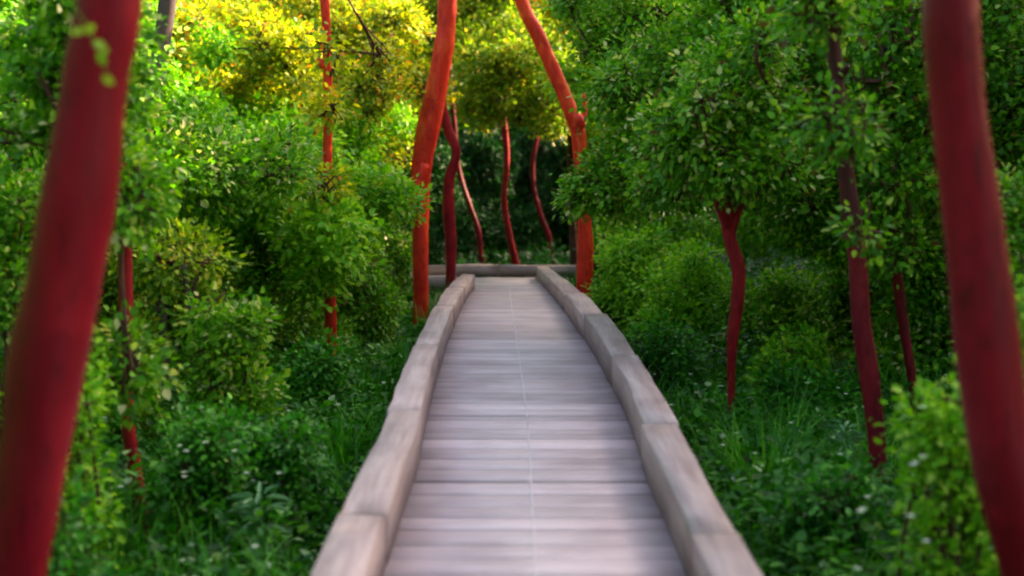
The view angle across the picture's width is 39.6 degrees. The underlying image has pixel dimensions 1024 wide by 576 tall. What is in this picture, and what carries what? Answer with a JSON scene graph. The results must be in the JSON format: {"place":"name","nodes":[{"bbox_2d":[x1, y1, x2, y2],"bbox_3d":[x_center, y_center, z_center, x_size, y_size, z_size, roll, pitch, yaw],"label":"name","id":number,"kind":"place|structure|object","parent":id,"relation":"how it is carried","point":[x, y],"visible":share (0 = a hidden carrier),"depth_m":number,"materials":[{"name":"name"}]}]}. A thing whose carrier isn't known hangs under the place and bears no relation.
{"place":"outdoors","nodes":[
{"label":"outdoors","id":0,"kind":"place"},
{"bbox_2d":[0,207,991,575],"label":"ground","id":1,"kind":"structure","parent":0,"point":[498,261],"depth_m":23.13,"materials":[{"name":"green plant"}]},
{"bbox_2d":[0,152,109,465],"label":"shrub","id":2,"kind":"object","parent":1,"relation":"on","point":[11,287],"visible":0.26,"depth_m":8.36,"materials":[{"name":"green plant"}]},
{"bbox_2d":[0,337,125,571],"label":"shrub","id":3,"kind":"object","parent":1,"relation":"on","point":[79,447],"visible":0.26,"depth_m":6.90,"materials":[{"name":"green plant"}]},
{"bbox_2d":[0,0,142,575],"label":"tree","id":4,"kind":"object","parent":1,"relation":"on","point":[49,348],"visible":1,"depth_m":4.04,"materials":[{"name":"red plant"}]},
{"bbox_2d":[47,465,126,575],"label":"shrub","id":5,"kind":"object","parent":1,"relation":"on","point":[62,562],"visible":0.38,"depth_m":5.72,"materials":[{"name":"green plant"}]},
{"bbox_2d":[30,211,182,457],"bbox_3d":[-3.073,0.448,10.537,1.350,2.069,1.337,0,5,0],"label":"shrub","id":6,"kind":"object","parent":1,"relation":"on","point":[108,297],"visible":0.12,"depth_m":10.42,"materials":[{"name":"green plant"}]},
{"bbox_2d":[1,9,241,262],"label":"tree","id":7,"kind":"object","parent":1,"relation":"on","point":[114,227],"depth_m":15.97,"materials":[{"name":"green plant"}]},
{"bbox_2d":[0,0,336,556],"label":"tree","id":8,"kind":"object","parent":1,"relation":"on","point":[33,57],"visible":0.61,"depth_m":7.78,"materials":[{"name":"green plant"}]},
{"bbox_2d":[0,0,349,404],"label":"tree","id":9,"kind":"object","parent":1,"relation":"on","point":[166,7],"visible":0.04,"depth_m":11.48,"materials":[{"name":"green plant"}]},
{"bbox_2d":[101,207,249,409],"bbox_3d":[-2.369,0.457,10.309,1.113,2.057,1.194,0,5,0],"label":"shrub","id":10,"kind":"object","parent":1,"relation":"on","point":[173,261],"visible":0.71,"depth_m":10.11,"materials":[{"name":"green plant"}]},
{"bbox_2d":[102,205,284,411],"bbox_3d":[-2.749,0.166,12.142,1.692,2.031,1.700,0,5,0],"label":"shrub","id":11,"kind":"object","parent":1,"relation":"on","point":[171,318],"visible":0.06,"depth_m":11.93,"materials":[{"name":"green plant"}]},
{"bbox_2d":[126,392,293,573],"bbox_3d":[-1.644,1.117,7.770,0.908,1.131,0.771,0,5,0],"label":"shrub","id":12,"kind":"object","parent":1,"relation":"on","point":[199,460],"visible":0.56,"depth_m":7.62,"materials":[{"name":"green plant"}]},
{"bbox_2d":[161,282,295,453],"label":"shrub","id":13,"kind":"object","parent":1,"relation":"on","point":[234,340],"visible":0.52,"depth_m":9.48,"materials":[{"name":"green plant"}]},
{"bbox_2d":[98,391,368,508],"bbox_3d":[-1.816,1.098,8.727,1.652,0.924,1.640,-2,6,-24],"label":"grass tuft","id":14,"kind":"object","parent":1,"relation":"on","point":[176,454],"visible":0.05,"depth_m":8.85,"materials":[{"name":"green plant"}]},
{"bbox_2d":[145,352,353,426],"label":"grass tuft","id":15,"kind":"object","parent":1,"relation":"on","point":[272,390],"visible":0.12,"depth_m":10.48,"materials":[{"name":"green plant"}]},
{"bbox_2d":[228,406,343,562],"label":"shrub","id":16,"kind":"object","parent":1,"relation":"on","point":[287,456],"visible":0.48,"depth_m":8.03,"materials":[{"name":"green plant"}]},
{"bbox_2d":[216,212,362,371],"bbox_3d":[-2.348,0.160,13.530,1.634,1.993,1.843,-3,6,-29],"label":"shrub","id":17,"kind":"object","parent":1,"relation":"on","point":[293,321],"visible":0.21,"depth_m":13.20,"materials":[{"name":"green plant"}]},
{"bbox_2d":[142,0,457,371],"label":"tree","id":18,"kind":"object","parent":1,"relation":"on","point":[244,53],"visible":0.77,"depth_m":15.85,"materials":[{"name":"green plant"}]},
{"bbox_2d":[270,327,389,436],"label":"shrub","id":19,"kind":"object","parent":1,"relation":"on","point":[322,375],"visible":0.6,"depth_m":10.98,"materials":[{"name":"green plant"}]},
{"bbox_2d":[298,405,378,483],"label":"grass tuft","id":20,"kind":"object","parent":1,"relation":"on","point":[339,448],"visible":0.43,"depth_m":9.71,"materials":[{"name":"green plant"}]},
{"bbox_2d":[309,188,412,368],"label":"shrub","id":21,"kind":"object","parent":1,"relation":"on","point":[372,302],"visible":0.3,"depth_m":14.94,"materials":[{"name":"green plant"}]},
{"bbox_2d":[340,351,403,404],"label":"grass tuft","id":22,"kind":"object","parent":1,"relation":"on","point":[390,384],"visible":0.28,"depth_m":12.57,"materials":[{"name":"green plant"}]},
{"bbox_2d":[305,0,471,183],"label":"tree","id":23,"kind":"object","parent":1,"relation":"on","point":[429,54],"visible":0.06,"depth_m":23.45,"materials":[{"name":"green plant"}]},
{"bbox_2d":[366,211,429,324],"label":"shrub","id":24,"kind":"object","parent":1,"relation":"on","point":[400,256],"visible":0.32,"depth_m":17.82,"materials":[{"name":"green plant"}]},
{"bbox_2d":[378,186,461,298],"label":"shrub","id":25,"kind":"object","parent":1,"relation":"on","point":[435,259],"visible":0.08,"depth_m":22.02,"materials":[{"name":"green plant"}]},
{"bbox_2d":[409,0,456,342],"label":"tree","id":26,"kind":"object","parent":1,"relation":"on","point":[429,122],"visible":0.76,"depth_m":16.61,"materials":[{"name":"red plant"}]},
{"bbox_2d":[403,131,470,257],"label":"shrub","id":27,"kind":"object","parent":1,"relation":"on","point":[437,175],"visible":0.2,"depth_m":28.60,"materials":[{"name":"green plant"}]},
{"bbox_2d":[441,101,460,287],"bbox_3d":[-1.179,-2.917,20.719,2.323,6.745,4.398,-4,7,-35],"label":"tree","id":28,"kind":"object","parent":1,"relation":"on","point":[448,207],"visible":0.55,"depth_m":18.52,"materials":[{"name":"red plant"}]},
{"bbox_2d":[424,51,484,263],"bbox_3d":[-1.503,-3.934,27.800,3.105,7.409,5.896,-1,6,-13],"label":"tree","id":29,"kind":"object","parent":1,"relation":"on","point":[471,210],"visible":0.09,"depth_m":25.94,"materials":[{"name":"red plant"}]},
{"bbox_2d":[431,198,507,263],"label":"shrub","id":30,"kind":"object","parent":1,"relation":"on","point":[468,232],"visible":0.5,"depth_m":28.24,"materials":[{"name":"green plant"}]},
{"bbox_2d":[449,128,524,254],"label":"shrub","id":31,"kind":"object","parent":1,"relation":"on","point":[485,186],"visible":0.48,"depth_m":30.59,"materials":[{"name":"green plant"}]},
{"bbox_2d":[426,0,579,85],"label":"tree","id":32,"kind":"object","parent":1,"relation":"on","point":[547,15],"visible":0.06,"depth_m":19.77,"materials":[{"name":"green plant"}]},
{"bbox_2d":[0,214,1022,575],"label":"undergrowth","id":33,"kind":"object","parent":1,"relation":"on","point":[712,474],"visible":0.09,"depth_m":8.31,"materials":[{"name":"green plant"}]},
{"bbox_2d":[225,482,291,536],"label":"leafy plant","id":34,"kind":"object","parent":33,"relation":"on","point":[244,509],"visible":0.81,"depth_m":7.30,"materials":[{"name":"green plant"}]},
{"bbox_2d":[98,293,946,568],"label":"flower heads","id":35,"kind":"object","parent":33,"relation":"on","point":[911,515],"visible":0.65,"depth_m":7.22,"materials":[{"name":"white plant"}]},
{"bbox_2d":[821,419,865,463],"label":"leafy plant","id":36,"kind":"object","parent":33,"relation":"on","point":[853,437],"visible":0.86,"depth_m":8.74,"materials":[{"name":"green plant"}]},
{"bbox_2d":[421,0,613,284],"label":"tree","id":37,"kind":"object","parent":1,"relation":"on","point":[510,63],"visible":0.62,"depth_m":21.70,"materials":[{"name":"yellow plant"}]},
{"bbox_2d":[494,197,565,264],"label":"shrub","id":38,"kind":"object","parent":1,"relation":"on","point":[529,228],"visible":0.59,"depth_m":28.73,"materials":[{"name":"green plant"}]},
{"bbox_2d":[507,127,561,232],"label":"shrub","id":39,"kind":"object","parent":1,"relation":"on","point":[524,152],"visible":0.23,"depth_m":31.52,"materials":[{"name":"green plant"}]},
{"bbox_2d":[310,264,762,575],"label":"boardwalk","id":40,"kind":"structure","parent":1,"relation":"on","point":[531,426],"depth_m":7.50,"materials":[{"name":"grey wood"}]},
{"bbox_2d":[501,23,571,264],"bbox_3d":[0.881,-4.204,28.264,4.009,7.772,8.617,-1,6,-13],"label":"tree","id":41,"kind":"object","parent":1,"relation":"on","point":[535,196],"visible":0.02,"depth_m":26.91,"materials":[{"name":"red plant"}]},
{"bbox_2d":[500,26,582,264],"bbox_3d":[-0.294,-4.050,26.666,3.187,7.876,6.790,1,6,12],"label":"tree","id":42,"kind":"object","parent":1,"relation":"on","point":[504,207],"visible":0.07,"depth_m":23.42,"materials":[{"name":"red plant"}]},
{"bbox_2d":[515,0,593,298],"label":"tree","id":43,"kind":"object","parent":1,"relation":"on","point":[585,243],"visible":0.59,"depth_m":16.41,"materials":[{"name":"red plant"}]},
{"bbox_2d":[528,132,600,259],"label":"shrub","id":44,"kind":"object","parent":1,"relation":"on","point":[557,156],"visible":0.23,"depth_m":29.19,"materials":[{"name":"green plant"}]},
{"bbox_2d":[185,0,1022,216],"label":"forest","id":45,"kind":"object","parent":1,"relation":"on","point":[461,131],"depth_m":42.21,"materials":[{"name":"green plant"}]},
{"bbox_2d":[568,214,651,282],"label":"shrub","id":46,"kind":"object","parent":1,"relation":"on","point":[595,267],"visible":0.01,"depth_m":21.90,"materials":[{"name":"green plant"}]},
{"bbox_2d":[580,220,674,336],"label":"shrub","id":47,"kind":"object","parent":1,"relation":"on","point":[624,268],"visible":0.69,"depth_m":15.85,"materials":[{"name":"green plant"}]},
{"bbox_2d":[621,306,706,397],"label":"shrub","id":48,"kind":"object","parent":1,"relation":"on","point":[661,355],"visible":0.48,"depth_m":12.57,"materials":[{"name":"green plant"}]},
{"bbox_2d":[624,232,731,379],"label":"shrub","id":49,"kind":"object","parent":1,"relation":"on","point":[697,276],"visible":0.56,"depth_m":14.39,"materials":[{"name":"green plant"}]},
{"bbox_2d":[532,0,867,282],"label":"tree","id":50,"kind":"object","parent":1,"relation":"on","point":[751,239],"visible":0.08,"depth_m":19.27,"materials":[{"name":"green plant"}]},
{"bbox_2d":[657,381,777,458],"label":"grass tuft","id":51,"kind":"object","parent":1,"relation":"on","point":[679,411],"visible":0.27,"depth_m":10.38,"materials":[{"name":"green plant"}]},
{"bbox_2d":[693,359,764,422],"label":"grass tuft","id":52,"kind":"object","parent":1,"relation":"on","point":[738,379],"visible":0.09,"depth_m":12.03,"materials":[{"name":"green plant"}]},
{"bbox_2d":[534,0,944,430],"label":"tree","id":53,"kind":"object","parent":1,"relation":"on","point":[691,107],"visible":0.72,"depth_m":11.29,"materials":[{"name":"green plant"}]},
{"bbox_2d":[695,257,856,382],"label":"shrub","id":54,"kind":"object","parent":1,"relation":"on","point":[769,300],"visible":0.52,"depth_m":13.81,"materials":[{"name":"green plant"}]},
{"bbox_2d":[735,320,837,426],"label":"shrub","id":55,"kind":"object","parent":1,"relation":"on","point":[782,356],"visible":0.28,"depth_m":11.61,"materials":[{"name":"green plant"}]},
{"bbox_2d":[678,392,906,531],"bbox_3d":[1.550,1.080,8.727,1.520,0.850,1.508,-5,7,-41],"label":"grass tuft","id":56,"kind":"object","parent":1,"relation":"on","point":[739,458],"visible":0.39,"depth_m":8.73,"materials":[{"name":"green plant"}]},
{"bbox_2d":[749,358,864,437],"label":"shrub","id":57,"kind":"object","parent":1,"relation":"on","point":[784,380],"visible":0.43,"depth_m":10.87,"materials":[{"name":"green plant"}]},
{"bbox_2d":[755,394,885,462],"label":"grass tuft","id":58,"kind":"object","parent":1,"relation":"on","point":[813,421],"visible":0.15,"depth_m":10.11,"materials":[{"name":"green plant"}]},
{"bbox_2d":[749,448,902,575],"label":"shrub","id":59,"kind":"object","parent":1,"relation":"on","point":[838,499],"visible":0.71,"depth_m":7.03,"materials":[{"name":"green plant"}]},
{"bbox_2d":[757,0,900,544],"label":"tree","id":60,"kind":"object","parent":1,"relation":"on","point":[838,132],"visible":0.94,"depth_m":7.86,"materials":[{"name":"green plant"}]},
{"bbox_2d":[804,239,934,354],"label":"shrub","id":61,"kind":"object","parent":1,"relation":"on","point":[842,289],"visible":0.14,"depth_m":14.19,"materials":[{"name":"green plant"}]},
{"bbox_2d":[861,418,908,499],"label":"grass tuft","id":62,"kind":"object","parent":1,"relation":"on","point":[896,459],"visible":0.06,"depth_m":9.23,"materials":[{"name":"green plant"}]},
{"bbox_2d":[794,0,1023,426],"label":"tree","id":63,"kind":"object","parent":1,"relation":"on","point":[905,165],"visible":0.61,"depth_m":10.49,"materials":[{"name":"green plant"}]},
{"bbox_2d":[842,220,1020,397],"bbox_3d":[3.867,0.254,12.706,1.666,1.896,1.749,3,6,29],"label":"shrub","id":64,"kind":"object","parent":1,"relation":"on","point":[927,296],"visible":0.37,"depth_m":12.35,"materials":[{"name":"green plant"}]},
{"bbox_2d":[867,353,999,575],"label":"shrub","id":65,"kind":"object","parent":1,"relation":"on","point":[944,464],"visible":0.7,"depth_m":5.84,"materials":[{"name":"green plant"}]},
{"bbox_2d":[848,0,1023,286],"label":"tree","id":66,"kind":"object","parent":1,"relation":"on","point":[1002,115],"depth_m":15.35,"materials":[{"name":"green plant"}]},
{"bbox_2d":[922,0,1023,575],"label":"tree","id":67,"kind":"object","parent":1,"relation":"on","point":[987,343],"visible":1,"depth_m":4.44,"materials":[{"name":"red plant"}]},
{"bbox_2d":[935,155,1023,501],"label":"shrub","id":68,"kind":"object","parent":1,"relation":"on","point":[1013,203],"visible":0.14,"depth_m":7.96,"materials":[{"name":"green plant"}]},
{"bbox_2d":[970,265,1023,572],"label":"shrub","id":69,"kind":"object","parent":1,"relation":"on","point":[1019,294],"visible":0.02,"depth_m":6.23,"materials":[{"name":"green plant"}]}
]}

